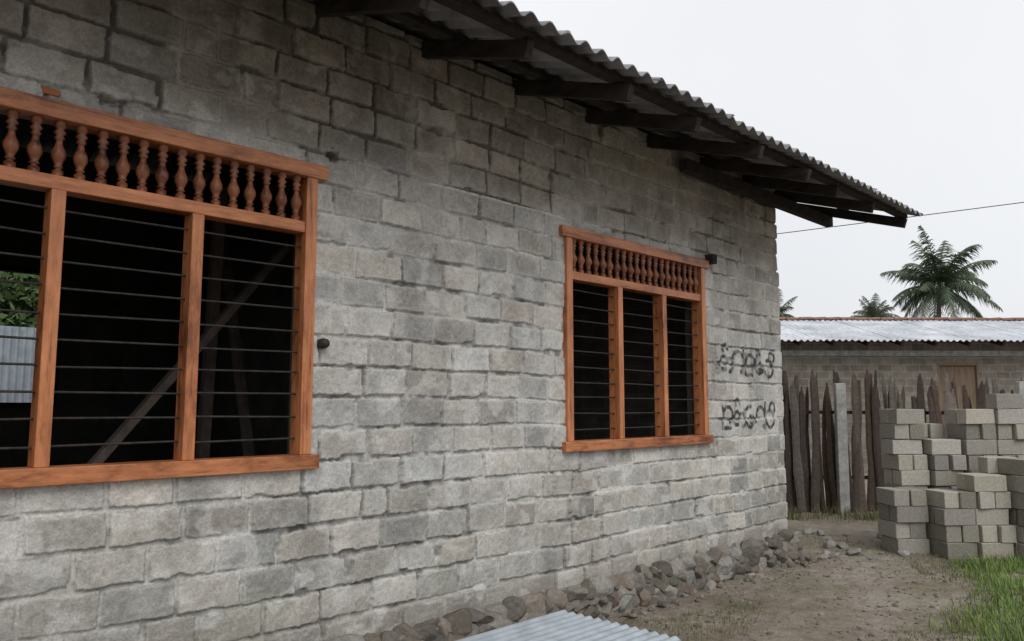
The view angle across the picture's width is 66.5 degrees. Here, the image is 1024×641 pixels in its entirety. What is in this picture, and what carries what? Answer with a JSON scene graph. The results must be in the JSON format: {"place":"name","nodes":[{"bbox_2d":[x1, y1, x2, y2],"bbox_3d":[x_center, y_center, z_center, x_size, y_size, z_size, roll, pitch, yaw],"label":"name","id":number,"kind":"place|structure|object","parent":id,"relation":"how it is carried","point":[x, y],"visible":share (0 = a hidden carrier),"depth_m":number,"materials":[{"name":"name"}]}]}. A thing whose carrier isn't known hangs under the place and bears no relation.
{"place":"outdoors","nodes":[
{"label":"outdoors","id":0,"kind":"place"},
{"bbox_2d":[86,186,290,463],"bbox_3d":[-2.451,0.484,6.279,1.945,3.508,0.997,35,-35,-79],"label":"brace","id":1,"kind":"object","parent":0,"point":[219,269],"visible":0.45,"depth_m":6.79,"materials":[{"name":"brown wood"}]},
{"bbox_2d":[0,0,787,640],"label":"front wall","id":2,"kind":"structure","parent":0,"point":[446,476],"depth_m":5.60,"materials":[{"name":"grey brick"}]},
{"bbox_2d":[0,86,328,488],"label":"head sill transom","id":3,"kind":"object","parent":2,"relation":"attached to","point":[48,110],"visible":0.85,"depth_m":4.34,"materials":[{"name":"brown wood"}]},
{"bbox_2d":[40,86,59,96],"bbox_3d":[-2.567,-1.219,3.953,0.500,0.053,0.058,6,-9,-45],"label":"brick piece","id":4,"kind":"object","parent":3,"relation":"on","point":[46,91],"visible":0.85,"depth_m":4.08,"materials":[{"name":"brick"}]},
{"bbox_2d":[2,109,301,219],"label":"balusters","id":5,"kind":"object","parent":3,"relation":"on","point":[10,144],"visible":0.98,"depth_m":4.39,"materials":[{"name":"brown wood"}]},
{"bbox_2d":[27,177,317,467],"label":"window posts","id":6,"kind":"object","parent":3,"relation":"attached to","point":[40,431],"visible":0.97,"depth_m":4.49,"materials":[{"name":"brown wood"}]},
{"bbox_2d":[0,199,300,449],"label":"iron bars","id":7,"kind":"object","parent":6,"relation":"attached to","point":[101,341],"visible":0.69,"depth_m":4.35,"materials":[{"name":"metal"}]},
{"bbox_2d":[317,338,329,348],"bbox_3d":[-1.230,0.150,5.083,0.072,0.072,0.090,6,-9,-45],"label":"wall hook","id":8,"kind":"object","parent":2,"relation":"attached to","point":[323,343],"depth_m":5.06,"materials":[{"name":"metal"}]},
{"bbox_2d":[85,0,907,227],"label":"rafters","id":9,"kind":"object","parent":2,"relation":"on","point":[813,194],"visible":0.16,"depth_m":6.88,"materials":[{"name":"brown wood"}]},
{"bbox_2d":[383,0,907,226],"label":"purlins","id":10,"kind":"object","parent":9,"relation":"on","point":[687,166],"visible":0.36,"depth_m":6.48,"materials":[{"name":"brown wood"}]},
{"bbox_2d":[0,114,213,183],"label":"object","id":11,"kind":"structure","parent":10,"relation":"on","point":[46,138],"depth_m":8.93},
{"bbox_2d":[365,0,922,216],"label":"roof front","id":12,"kind":"structure","parent":10,"relation":"on","point":[452,20],"depth_m":6.17,"materials":[{"name":"grey metal"}]},
{"bbox_2d":[559,225,713,452],"bbox_3d":[1.253,0.238,7.654,2.430,1.980,0.155,6,-9,-45],"label":"head sill transom","id":13,"kind":"object","parent":2,"relation":"attached to","point":[585,236],"visible":0.72,"depth_m":7.49,"materials":[{"name":"brown wood"}]},
{"bbox_2d":[572,239,698,293],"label":"balusters","id":14,"kind":"object","parent":13,"relation":"on","point":[636,271],"visible":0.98,"depth_m":7.66,"materials":[{"name":"brown wood"}]},
{"bbox_2d":[563,237,708,441],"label":"window posts","id":15,"kind":"object","parent":13,"relation":"attached to","point":[616,375],"visible":0.85,"depth_m":7.76,"materials":[{"name":"brown wood"}]},
{"bbox_2d":[573,289,699,430],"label":"iron bars","id":16,"kind":"object","parent":15,"relation":"attached to","point":[632,356],"visible":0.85,"depth_m":7.57,"materials":[{"name":"black metal"}]},
{"bbox_2d":[705,254,716,264],"bbox_3d":[2.174,-0.672,8.626,0.100,0.100,0.150,6,-9,-45],"label":"timber stub","id":17,"kind":"object","parent":2,"relation":"attached to","point":[712,258],"visible":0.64,"depth_m":8.57,"materials":[{"name":"black wood"}]},
{"bbox_2d":[499,0,1023,320],"label":"sky","id":18,"kind":"structure","parent":0,"point":[919,102],"materials":[{"name":"white"}]},
{"bbox_2d":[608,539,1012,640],"bbox_3d":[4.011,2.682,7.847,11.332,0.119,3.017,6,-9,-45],"label":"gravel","id":19,"kind":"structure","parent":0,"point":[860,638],"depth_m":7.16,"materials":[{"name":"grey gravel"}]},
{"bbox_2d":[602,470,1023,640],"bbox_3d":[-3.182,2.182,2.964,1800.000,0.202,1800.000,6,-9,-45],"label":"ground","id":20,"kind":"structure","parent":0,"point":[834,529],"depth_m":7.28,"materials":[{"name":"brown soil"}]},
{"bbox_2d":[0,326,35,402],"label":"zinc fence","id":21,"kind":"object","parent":20,"relation":"on","point":[16,377],"visible":0.02,"depth_m":11.95,"materials":[{"name":"grey metal"}]},
{"bbox_2d":[0,271,39,327],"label":"backyard tree","id":22,"kind":"object","parent":20,"relation":"on","point":[27,300],"visible":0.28,"depth_m":13.06,"materials":[{"name":"green plant"}]},
{"bbox_2d":[0,143,204,467],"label":"wall","id":23,"kind":"structure","parent":20,"relation":"on","point":[65,431],"depth_m":8.87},
{"bbox_2d":[0,264,64,407],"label":"opening frame","id":24,"kind":"object","parent":23,"relation":"attached to","point":[19,269],"visible":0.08,"depth_m":8.40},
{"bbox_2d":[194,164,293,458],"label":"partition wall","id":25,"kind":"structure","parent":20,"relation":"on","point":[259,404],"depth_m":8.59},
{"bbox_2d":[326,529,805,640],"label":"rubble foundation","id":26,"kind":"object","parent":20,"relation":"on","point":[676,577],"visible":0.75,"depth_m":6.94,"materials":[{"name":"grey stone"}]},
{"bbox_2d":[456,610,680,640],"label":"corrugated metal sheet stack","id":27,"kind":"object","parent":20,"relation":"on","point":[563,625],"visible":1,"depth_m":5.03,"materials":[{"name":"metal"}]},
{"bbox_2d":[391,536,783,640],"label":"foundation mortar","id":28,"kind":"object","parent":20,"relation":"on","point":[574,603],"visible":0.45,"depth_m":6.80,"materials":[{"name":"concrete"}]},
{"bbox_2d":[573,243,687,439],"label":"gable wall","id":29,"kind":"structure","parent":20,"relation":"on","point":[589,405],"depth_m":11.11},
{"bbox_2d":[779,289,797,317],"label":"coconut palm","id":30,"kind":"object","parent":20,"relation":"on","point":[783,308],"visible":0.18,"depth_m":85.64,"materials":[{"name":"green plant"}]},
{"bbox_2d":[621,527,980,618],"bbox_3d":[2.644,2.680,8.023,8.650,0.194,2.486,6,-9,-45],"label":"rubble","id":31,"kind":"object","parent":20,"relation":"on","point":[829,542],"visible":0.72,"depth_m":9.30,"materials":[{"name":"stone"}]},
{"bbox_2d":[616,534,998,640],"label":"weeds","id":32,"kind":"object","parent":20,"relation":"on","point":[745,607],"visible":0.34,"depth_m":6.69,"materials":[{"name":"green plant"}]},
{"bbox_2d":[787,501,878,521],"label":"grass","id":33,"kind":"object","parent":20,"relation":"on","point":[854,516],"visible":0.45,"depth_m":12.56,"materials":[{"name":"green plant"}]},
{"bbox_2d":[833,383,850,515],"bbox_3d":[5.520,2.265,13.068,0.170,2.420,0.120,0,-5,0],"label":"concrete fence post","id":34,"kind":"object","parent":20,"relation":"on","point":[841,449],"visible":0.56,"depth_m":13.03,"materials":[{"name":"grey concrete"}]},
{"bbox_2d":[850,299,894,317],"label":"coconut palm","id":35,"kind":"object","parent":20,"relation":"on","point":[872,313],"visible":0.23,"depth_m":90.84,"materials":[{"name":"green plant"}]},
{"bbox_2d":[852,293,898,317],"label":"coconut palm","id":36,"kind":"object","parent":20,"relation":"on","point":[879,307],"visible":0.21,"depth_m":95.08,"materials":[{"name":"green plant"}]},
{"bbox_2d":[780,340,1023,469],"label":"walls","id":37,"kind":"structure","parent":20,"relation":"on","point":[1007,372],"depth_m":22.21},
{"bbox_2d":[780,350,1023,355],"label":"beam","id":38,"kind":"structure","parent":37,"relation":"attached to","point":[883,353],"depth_m":22.22,"materials":[{"name":"concrete"}]},
{"bbox_2d":[790,340,1023,345],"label":"rafters","id":39,"kind":"object","parent":37,"relation":"on","point":[900,343],"visible":0.16,"depth_m":21.84,"materials":[{"name":"brown wood"}]},
{"bbox_2d":[780,320,1023,341],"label":"roof","id":40,"kind":"structure","parent":39,"relation":"on","point":[907,330],"depth_m":23.22,"materials":[{"name":"silver metal"}]},
{"bbox_2d":[779,317,1023,320],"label":"ridge tiles","id":41,"kind":"object","parent":40,"relation":"on","point":[888,318],"visible":0.52,"depth_m":25.28,"materials":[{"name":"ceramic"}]},
{"bbox_2d":[937,363,979,419],"bbox_3d":[12.696,2.734,22.160,1.200,3.050,0.140,0,-6,-1],"label":"door frame","id":42,"kind":"object","parent":37,"relation":"attached to","point":[976,365],"visible":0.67,"depth_m":22.24,"materials":[{"name":"brown wood"}]},
{"bbox_2d":[939,366,976,424],"bbox_3d":[12.696,2.771,22.176,1.060,2.980,0.041,0,-6,-1],"label":"door","id":43,"kind":"structure","parent":42,"relation":"attached to","point":[964,375],"depth_m":22.27,"materials":[{"name":"brown wood"}]},
{"bbox_2d":[782,368,1022,513],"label":"stick fence","id":44,"kind":"object","parent":20,"relation":"on","point":[805,484],"visible":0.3,"depth_m":13.37,"materials":[{"name":"brown wood"}]},
{"bbox_2d":[876,487,929,553],"bbox_3d":[4.864,2.491,9.737,0.443,0.790,0.448,0,-6,-3],"label":"concrete block stack","id":45,"kind":"object","parent":20,"relation":"on","point":[903,518],"visible":0.98,"depth_m":9.55,"materials":[{"name":"grey concrete"}]},
{"bbox_2d":[879,409,929,538],"bbox_3d":[5.161,2.054,10.279,0.460,1.775,0.450,1,-6,-5],"label":"concrete block stack","id":46,"kind":"object","parent":20,"relation":"on","point":[904,461],"visible":0.58,"depth_m":10.17,"materials":[{"name":"grey concrete"}]},
{"bbox_2d":[880,225,1002,317],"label":"coconut palm","id":47,"kind":"object","parent":20,"relation":"on","point":[932,277],"visible":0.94,"depth_m":50.00,"materials":[{"name":"green plant"}]},
{"bbox_2d":[920,423,966,488],"bbox_3d":[5.616,2.172,10.451,0.495,1.579,0.931,0,-6,1],"label":"concrete block stack","id":48,"kind":"object","parent":20,"relation":"on","point":[946,460],"visible":0.3,"depth_m":10.09,"materials":[{"name":"grey concrete"}]},
{"bbox_2d":[924,473,1016,559],"bbox_3d":[5.550,2.366,9.497,0.865,0.987,0.465,0,-6,-2],"label":"concrete block stack","id":49,"kind":"object","parent":20,"relation":"on","point":[970,514],"visible":0.98,"depth_m":9.33,"materials":[{"name":"grey concrete"}]},
{"bbox_2d":[946,394,1023,474],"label":"concrete block stack","id":50,"kind":"object","parent":20,"relation":"on","point":[991,434],"visible":0.37,"depth_m":10.11,"materials":[{"name":"grey concrete"}]},
{"bbox_2d":[998,458,1023,559],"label":"concrete block stack","id":51,"kind":"object","parent":20,"relation":"on","point":[1012,469],"visible":0.74,"depth_m":9.33,"materials":[{"name":"grey concrete"}]},
{"bbox_2d":[1015,381,1023,408],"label":"concrete fence post","id":52,"kind":"object","parent":20,"relation":"on","point":[1019,387],"visible":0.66,"depth_m":13.12,"materials":[{"name":"grey concrete"}]},
{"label":"utility pole","id":53,"kind":"object","parent":20,"relation":"on","visible":0},
{"bbox_2d":[777,202,1023,233],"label":"power line","id":54,"kind":"object","parent":53,"relation":"attached to","point":[908,217],"visible":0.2,"depth_m":16.61,"materials":[{"name":"metal"}]},
{"bbox_2d":[918,550,1023,640],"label":"grass","id":55,"kind":"structure","parent":0,"point":[1003,597],"depth_m":7.14,"materials":[{"name":"green plant"}]}
]}

